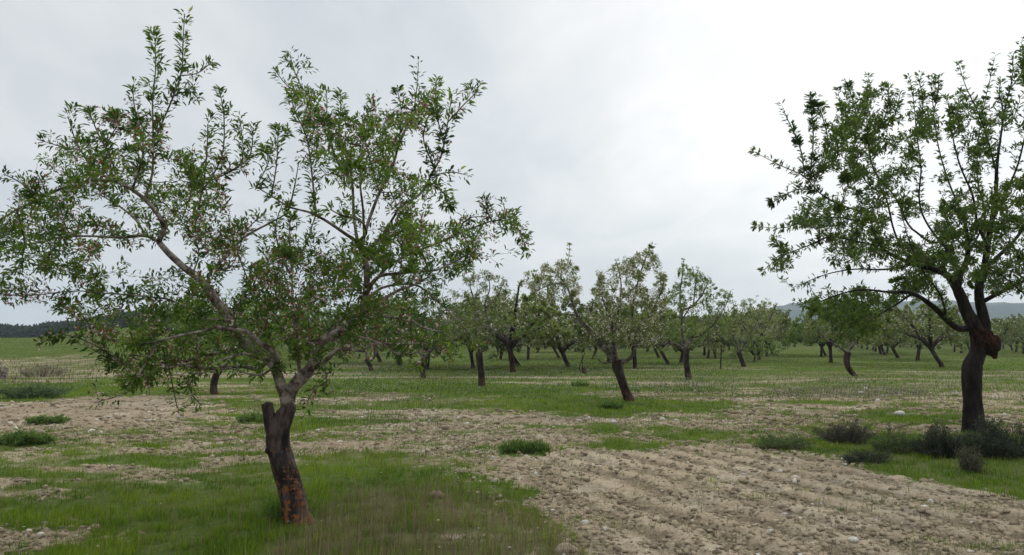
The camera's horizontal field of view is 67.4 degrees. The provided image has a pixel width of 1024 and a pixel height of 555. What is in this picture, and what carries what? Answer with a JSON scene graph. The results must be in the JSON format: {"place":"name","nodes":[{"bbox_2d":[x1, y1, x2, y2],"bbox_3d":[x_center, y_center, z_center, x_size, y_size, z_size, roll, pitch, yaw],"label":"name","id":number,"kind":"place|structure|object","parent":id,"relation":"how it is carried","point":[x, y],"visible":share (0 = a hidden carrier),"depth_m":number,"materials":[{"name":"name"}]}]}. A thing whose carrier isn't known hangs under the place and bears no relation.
{"place":"outdoors","nodes":[
{"label":"outdoors","id":0,"kind":"place"},
{"bbox_2d":[0,328,1023,554],"bbox_3d":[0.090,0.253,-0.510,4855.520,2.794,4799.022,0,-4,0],"label":"ground","id":1,"kind":"structure","parent":0,"point":[607,482],"depth_m":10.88,"materials":[{"name":"soil"}]},
{"bbox_2d":[0,362,8,378],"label":"heap","id":2,"kind":"object","parent":1,"relation":"on","point":[3,374],"visible":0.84,"depth_m":29.43,"materials":[{"name":"beige stone"}]},
{"bbox_2d":[0,428,57,445],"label":"weed clump","id":3,"kind":"object","parent":1,"relation":"on","point":[21,438],"visible":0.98,"depth_m":11.43,"materials":[{"name":"green plant"}]},
{"bbox_2d":[0,379,73,398],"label":"weed clump","id":4,"kind":"object","parent":1,"relation":"on","point":[33,391],"visible":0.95,"depth_m":20.09,"materials":[{"name":"green plant"}]},
{"bbox_2d":[16,362,67,376],"bbox_3d":[-18.940,3.727,30.982,2.171,0.806,1.624,0,-4,0],"label":"brush heap","id":5,"kind":"object","parent":1,"relation":"on","point":[45,372],"visible":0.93,"depth_m":30.91,"materials":[{"name":"brown plant"}]},
{"bbox_2d":[23,413,71,424],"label":"weed clump","id":6,"kind":"object","parent":1,"relation":"on","point":[41,419],"visible":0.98,"depth_m":14.00,"materials":[{"name":"green plant"}]},
{"bbox_2d":[0,310,227,341],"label":"wood","id":7,"kind":"object","parent":1,"relation":"on","point":[16,331],"visible":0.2,"depth_m":235.63,"materials":[{"name":"green plant"}]},
{"bbox_2d":[125,305,185,330],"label":"almond tree","id":8,"kind":"object","parent":1,"relation":"on","point":[149,316],"visible":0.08,"depth_m":90.54,"materials":[{"name":"green plant"}]},
{"bbox_2d":[144,296,193,329],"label":"almond tree","id":9,"kind":"object","parent":1,"relation":"on","point":[170,307],"visible":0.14,"depth_m":81.79,"materials":[{"name":"green plant"}]},
{"bbox_2d":[168,288,291,393],"bbox_3d":[-8.021,1.816,21.692,4.054,3.163,2.854,0,-4,0],"label":"almond tree","id":10,"kind":"object","parent":1,"relation":"on","point":[214,383],"visible":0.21,"depth_m":21.53,"materials":[{"name":"green plant"}]},
{"bbox_2d":[196,303,270,344],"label":"almond tree","id":11,"kind":"object","parent":1,"relation":"on","point":[221,330],"visible":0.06,"depth_m":66.91,"materials":[{"name":"green plant"}]},
{"bbox_2d":[235,410,276,422],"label":"weed clump","id":12,"kind":"object","parent":1,"relation":"on","point":[257,417],"visible":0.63,"depth_m":14.35,"materials":[{"name":"green plant"}]},
{"bbox_2d":[214,294,310,342],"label":"almond tree","id":13,"kind":"object","parent":1,"relation":"on","point":[280,311],"visible":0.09,"depth_m":52.58,"materials":[{"name":"green plant"}]},
{"bbox_2d":[0,5,534,526],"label":"almond tree","id":14,"kind":"object","parent":1,"relation":"on","point":[372,305],"visible":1,"depth_m":6.61,"materials":[{"name":"green plant"}]},
{"bbox_2d":[256,494,318,519],"bbox_3d":[-1.974,1.983,6.759,0.478,0.317,0.544,-2,-5,23],"label":"weed clump","id":15,"kind":"object","parent":1,"relation":"on","point":[275,508],"visible":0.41,"depth_m":6.70,"materials":[{"name":"green plant"}]},
{"bbox_2d":[268,304,359,347],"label":"almond tree","id":16,"kind":"object","parent":1,"relation":"on","point":[324,313],"visible":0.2,"depth_m":46.71,"materials":[{"name":"green plant"}]},
{"bbox_2d":[301,301,386,357],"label":"almond tree","id":17,"kind":"object","parent":1,"relation":"on","point":[337,308],"visible":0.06,"depth_m":57.96,"materials":[{"name":"green plant"}]},
{"bbox_2d":[320,304,422,361],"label":"almond tree","id":18,"kind":"object","parent":1,"relation":"on","point":[377,355],"visible":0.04,"depth_m":47.78,"materials":[{"name":"green plant"}]},
{"bbox_2d":[340,299,409,370],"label":"almond tree","id":19,"kind":"object","parent":1,"relation":"on","point":[369,364],"visible":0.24,"depth_m":36.82,"materials":[{"name":"green plant"}]},
{"bbox_2d":[330,293,455,365],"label":"almond tree","id":20,"kind":"object","parent":1,"relation":"on","point":[338,353],"visible":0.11,"depth_m":43.10,"materials":[{"name":"green plant"}]},
{"bbox_2d":[393,288,453,377],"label":"almond tree","id":21,"kind":"object","parent":1,"relation":"on","point":[423,374],"visible":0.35,"depth_m":30.13,"materials":[{"name":"green plant"}]},
{"bbox_2d":[375,313,475,368],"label":"almond tree","id":22,"kind":"object","parent":1,"relation":"on","point":[427,348],"visible":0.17,"depth_m":37.61,"materials":[{"name":"green plant"}]},
{"bbox_2d":[428,491,443,498],"bbox_3d":[-0.757,2.178,7.658,0.179,0.105,0.129,0,-4,0],"label":"stone","id":23,"kind":"object","parent":1,"relation":"on","point":[437,492],"visible":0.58,"depth_m":7.61,"materials":[{"name":"stone"}]},
{"bbox_2d":[432,297,510,368],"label":"almond tree","id":24,"kind":"object","parent":1,"relation":"on","point":[497,343],"visible":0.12,"depth_m":38.82,"materials":[{"name":"green plant"}]},
{"bbox_2d":[434,269,515,386],"bbox_3d":[-1.206,1.696,25.169,2.705,3.965,2.902,0,-4,0],"label":"almond tree","id":25,"kind":"object","parent":1,"relation":"on","point":[483,320],"visible":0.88,"depth_m":24.99,"materials":[{"name":"green plant"}]},
{"bbox_2d":[442,297,563,365],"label":"almond tree","id":26,"kind":"object","parent":1,"relation":"on","point":[516,361],"visible":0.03,"depth_m":42.30,"materials":[{"name":"green plant"}]},
{"bbox_2d":[482,338,524,358],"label":"almond tree","id":27,"kind":"object","parent":1,"relation":"on","point":[500,356],"visible":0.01,"depth_m":55.53,"materials":[{"name":"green plant"}]},
{"bbox_2d":[0,327,1023,554],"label":"grass","id":28,"kind":"structure","parent":1,"relation":"on","point":[218,540],"depth_m":9.49,"materials":[{"name":"green plant"}]},
{"bbox_2d":[0,355,1023,554],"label":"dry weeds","id":29,"kind":"object","parent":1,"relation":"on","point":[451,516],"visible":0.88,"depth_m":6.29,"materials":[{"name":"green plant"}]},
{"bbox_2d":[443,281,585,371],"bbox_3d":[0.114,2.434,35.542,6.692,4.341,6.352,4,-6,-39],"label":"almond tree","id":30,"kind":"object","parent":1,"relation":"on","point":[510,341],"visible":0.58,"depth_m":34.57,"materials":[{"name":"green plant"}]},
{"bbox_2d":[8,359,1023,554],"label":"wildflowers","id":31,"kind":"object","parent":1,"relation":"on","point":[635,388],"visible":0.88,"depth_m":23.15,"materials":[{"name":"green plant"}]},
{"bbox_2d":[496,435,552,453],"bbox_3d":[0.184,2.354,10.793,0.818,0.275,0.410,0,-4,0],"label":"weed clump","id":32,"kind":"object","parent":1,"relation":"on","point":[520,445],"visible":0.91,"depth_m":10.75,"materials":[{"name":"green plant"}]},
{"bbox_2d":[498,313,564,359],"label":"almond tree","id":33,"kind":"object","parent":1,"relation":"on","point":[528,352],"visible":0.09,"depth_m":53.22,"materials":[{"name":"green plant"}]},
{"bbox_2d":[523,327,586,357],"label":"almond tree","id":34,"kind":"object","parent":1,"relation":"on","point":[557,354],"visible":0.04,"depth_m":58.24,"materials":[{"name":"green plant"}]},
{"bbox_2d":[488,297,622,366],"bbox_3d":[2.233,2.918,40.274,7.270,4.041,7.432,1,-5,-13],"label":"almond tree","id":35,"kind":"object","parent":1,"relation":"on","point":[578,340],"visible":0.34,"depth_m":39.78,"materials":[{"name":"green plant"}]},
{"bbox_2d":[554,543,576,553],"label":"stone","id":36,"kind":"object","parent":1,"relation":"on","point":[565,547],"visible":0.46,"depth_m":5.67,"materials":[{"name":"stone"}]},
{"bbox_2d":[569,380,589,386],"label":"weed clump","id":37,"kind":"object","parent":1,"relation":"on","point":[578,383],"visible":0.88,"depth_m":24.97,"materials":[{"name":"green plant"}]},
{"bbox_2d":[578,347,587,373],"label":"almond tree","id":38,"kind":"object","parent":1,"relation":"on","point":[583,368],"visible":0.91,"depth_m":33.84,"materials":[{"name":"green plant"}]},
{"bbox_2d":[520,242,669,400],"bbox_3d":[2.170,1.144,19.421,4.049,4.211,2.891,0,-4,0],"label":"almond tree","id":39,"kind":"object","parent":1,"relation":"on","point":[657,331],"visible":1,"depth_m":19.14,"materials":[{"name":"green plant"}]},
{"bbox_2d":[562,307,642,358],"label":"almond tree","id":40,"kind":"object","parent":1,"relation":"on","point":[596,348],"visible":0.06,"depth_m":55.35,"materials":[{"name":"green plant"}]},
{"bbox_2d":[567,309,646,361],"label":"almond tree","id":41,"kind":"object","parent":1,"relation":"on","point":[608,359],"visible":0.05,"depth_m":47.23,"materials":[{"name":"green plant"}]},
{"bbox_2d":[599,399,624,409],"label":"weed clump","id":42,"kind":"object","parent":1,"relation":"on","point":[606,404],"visible":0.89,"depth_m":17.21,"materials":[{"name":"green plant"}]},
{"bbox_2d":[577,292,701,367],"bbox_3d":[6.544,2.792,39.172,6.426,4.143,5.628,-2,-5,25],"label":"almond tree","id":43,"kind":"object","parent":1,"relation":"on","point":[670,318],"visible":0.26,"depth_m":38.71,"materials":[{"name":"green plant"}]},
{"bbox_2d":[621,312,688,357],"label":"almond tree","id":44,"kind":"object","parent":1,"relation":"on","point":[656,352],"depth_m":59.52,"materials":[{"name":"green plant"}]},
{"bbox_2d":[608,304,706,364],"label":"almond tree","id":45,"kind":"object","parent":1,"relation":"on","point":[661,347],"visible":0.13,"depth_m":44.68,"materials":[{"name":"green plant"}]},
{"bbox_2d":[644,316,722,362],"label":"almond tree","id":46,"kind":"object","parent":1,"relation":"on","point":[710,344],"visible":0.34,"depth_m":47.21,"materials":[{"name":"green plant"}]},
{"bbox_2d":[659,258,737,378],"bbox_3d":[7.121,1.611,29.288,3.677,4.842,2.846,0,-4,0],"label":"almond tree","id":47,"kind":"object","parent":1,"relation":"on","point":[690,332],"visible":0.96,"depth_m":29.17,"materials":[{"name":"green plant"}]},
{"bbox_2d":[686,311,732,355],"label":"almond tree","id":48,"kind":"object","parent":1,"relation":"on","point":[704,351],"visible":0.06,"depth_m":66.23,"materials":[{"name":"green plant"}]},
{"bbox_2d":[697,315,739,357],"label":"almond tree","id":49,"kind":"object","parent":1,"relation":"on","point":[728,342],"visible":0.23,"depth_m":57.99,"materials":[{"name":"green plant"}]},
{"bbox_2d":[714,345,727,368],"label":"sapling","id":50,"kind":"object","parent":1,"relation":"on","point":[720,355],"visible":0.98,"depth_m":39.14,"materials":[{"name":"green plant"}]},
{"bbox_2d":[693,313,749,357],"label":"almond tree","id":51,"kind":"object","parent":1,"relation":"on","point":[717,328],"visible":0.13,"depth_m":59.40,"materials":[{"name":"green plant"}]},
{"bbox_2d":[722,295,781,366],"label":"almond tree","id":52,"kind":"object","parent":1,"relation":"on","point":[739,352],"visible":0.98,"depth_m":41.79,"materials":[{"name":"green plant"}]},
{"bbox_2d":[715,302,797,359],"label":"almond tree","id":53,"kind":"object","parent":1,"relation":"on","point":[783,327],"visible":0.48,"depth_m":53.72,"materials":[{"name":"green plant"}]},
{"bbox_2d":[730,331,782,361],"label":"almond tree","id":54,"kind":"object","parent":1,"relation":"on","point":[754,352],"visible":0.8,"depth_m":48.91,"materials":[{"name":"green plant"}]},
{"bbox_2d":[732,303,805,356],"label":"almond tree","id":55,"kind":"object","parent":1,"relation":"on","point":[758,305],"visible":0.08,"depth_m":62.02,"materials":[{"name":"green plant"}]},
{"bbox_2d":[731,308,807,353],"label":"almond tree","id":56,"kind":"object","parent":1,"relation":"on","point":[771,329],"visible":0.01,"depth_m":71.39,"materials":[{"name":"green plant"}]},
{"bbox_2d":[751,431,816,450],"bbox_3d":[3.929,2.354,11.060,1.025,0.290,0.638,0,-4,0],"label":"weed clump","id":57,"kind":"object","parent":1,"relation":"on","point":[776,443],"visible":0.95,"depth_m":10.99,"materials":[{"name":"green plant"}]},
{"bbox_2d":[781,320,847,356],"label":"almond tree","id":58,"kind":"object","parent":1,"relation":"on","point":[821,344],"visible":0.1,"depth_m":62.34,"materials":[{"name":"green plant"}]},
{"bbox_2d":[780,316,856,355],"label":"almond tree","id":59,"kind":"object","parent":1,"relation":"on","point":[795,345],"visible":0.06,"depth_m":65.87,"materials":[{"name":"green plant"}]},
{"bbox_2d":[781,302,878,362],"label":"almond tree","id":60,"kind":"object","parent":1,"relation":"on","point":[792,332],"visible":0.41,"depth_m":47.16,"materials":[{"name":"green plant"}]},
{"bbox_2d":[802,302,879,375],"bbox_3d":[13.665,2.435,31.814,3.887,3.602,2.826,0,-4,0],"label":"almond tree","id":61,"kind":"object","parent":1,"relation":"on","point":[846,359],"visible":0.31,"depth_m":31.67,"materials":[{"name":"green plant"}]},
{"bbox_2d":[811,417,875,443],"bbox_3d":[5.097,2.331,11.732,0.961,0.430,0.758,0,-4,0],"label":"shrub","id":62,"kind":"object","parent":1,"relation":"on","point":[856,434],"visible":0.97,"depth_m":11.64,"materials":[{"name":"green plant"}]},
{"bbox_2d":[848,536,858,542],"bbox_3d":[2.655,2.041,5.977,0.069,0.053,0.069,-4,-6,42],"label":"stone","id":63,"kind":"object","parent":1,"relation":"on","point":[853,539],"visible":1,"depth_m":5.96,"materials":[{"name":"stone"}]},
{"bbox_2d":[838,448,892,464],"bbox_3d":[4.519,2.284,9.809,0.665,0.238,0.430,-2,-5,21],"label":"weed clump","id":64,"kind":"object","parent":1,"relation":"on","point":[869,456],"visible":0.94,"depth_m":9.77,"materials":[{"name":"green plant"}]},
{"bbox_2d":[841,312,923,354],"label":"almond tree","id":65,"kind":"object","parent":1,"relation":"on","point":[881,347],"visible":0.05,"depth_m":67.83,"materials":[{"name":"green plant"}]},
{"bbox_2d":[748,36,1023,432],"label":"almond tree","id":66,"kind":"object","parent":1,"relation":"on","point":[851,314],"visible":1,"depth_m":13.05,"materials":[{"name":"green plant"}]},
{"bbox_2d":[837,311,943,357],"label":"almond tree","id":67,"kind":"object","parent":1,"relation":"on","point":[896,343],"visible":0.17,"depth_m":58.10,"materials":[{"name":"green plant"}]},
{"bbox_2d":[863,422,918,453],"bbox_3d":[5.360,2.248,10.732,0.824,0.436,0.645,0,-4,0],"label":"weed clump","id":68,"kind":"object","parent":1,"relation":"on","point":[888,443],"visible":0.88,"depth_m":10.69,"materials":[{"name":"green plant"}]},
{"bbox_2d":[894,411,905,414],"bbox_3d":[8.050,2.830,15.948,0.222,0.134,0.174,0,-4,0],"label":"stone","id":69,"kind":"object","parent":1,"relation":"on","point":[899,412],"visible":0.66,"depth_m":15.90,"materials":[{"name":"stone"}]},
{"bbox_2d":[879,307,969,360],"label":"almond tree","id":70,"kind":"object","parent":1,"relation":"on","point":[919,345],"visible":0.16,"depth_m":51.58,"materials":[{"name":"green plant"}]},
{"bbox_2d":[856,293,1009,366],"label":"almond tree","id":71,"kind":"object","parent":1,"relation":"on","point":[889,331],"visible":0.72,"depth_m":40.97,"materials":[{"name":"green plant"}]},
{"bbox_2d":[905,416,979,458],"bbox_3d":[5.835,2.167,10.380,0.982,0.578,0.858,0,-4,0],"label":"shrub","id":72,"kind":"object","parent":1,"relation":"on","point":[944,442],"visible":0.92,"depth_m":10.24,"materials":[{"name":"green plant"}]},
{"bbox_2d":[939,341,969,349],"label":"almond tree","id":73,"kind":"object","parent":1,"relation":"on","point":[968,345],"visible":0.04,"depth_m":92.66,"materials":[{"name":"green plant"}]},
{"bbox_2d":[954,436,987,472],"bbox_3d":[5.479,2.120,9.185,0.331,0.452,0.353,3,-5,-30],"label":"shrub","id":74,"kind":"object","parent":1,"relation":"on","point":[968,465],"visible":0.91,"depth_m":9.15,"materials":[{"name":"green plant"}]},
{"bbox_2d":[953,413,1023,459],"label":"shrub","id":75,"kind":"object","parent":1,"relation":"on","point":[993,442],"visible":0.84,"depth_m":10.22,"materials":[{"name":"green plant"}]},
{"bbox_2d":[960,319,1023,348],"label":"almond tree","id":76,"kind":"object","parent":1,"relation":"on","point":[1006,337],"visible":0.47,"depth_m":64.60,"materials":[{"name":"green plant"}]},
{"bbox_2d":[995,313,1023,351],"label":"almond tree","id":77,"kind":"object","parent":1,"relation":"on","point":[1012,318],"visible":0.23,"depth_m":80.73,"materials":[{"name":"green plant"}]},
{"bbox_2d":[997,318,1023,353],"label":"almond tree","id":78,"kind":"object","parent":1,"relation":"on","point":[1014,325],"visible":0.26,"depth_m":73.62,"materials":[{"name":"green plant"}]},
{"bbox_2d":[1002,418,1023,455],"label":"shrub","id":79,"kind":"object","parent":1,"relation":"on","point":[1020,432],"visible":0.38,"depth_m":10.55,"materials":[{"name":"green plant"}]},
{"bbox_2d":[0,0,1023,325],"label":"sky","id":80,"kind":"structure","parent":0,"point":[616,128],"materials":[{"name":"white"}]},
{"bbox_2d":[646,300,1023,328],"bbox_3d":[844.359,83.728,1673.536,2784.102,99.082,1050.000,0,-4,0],"label":"hills","id":81,"kind":"structure","parent":0,"point":[996,310],"depth_m":1539.38,"materials":[{"name":"grey"}]}
]}

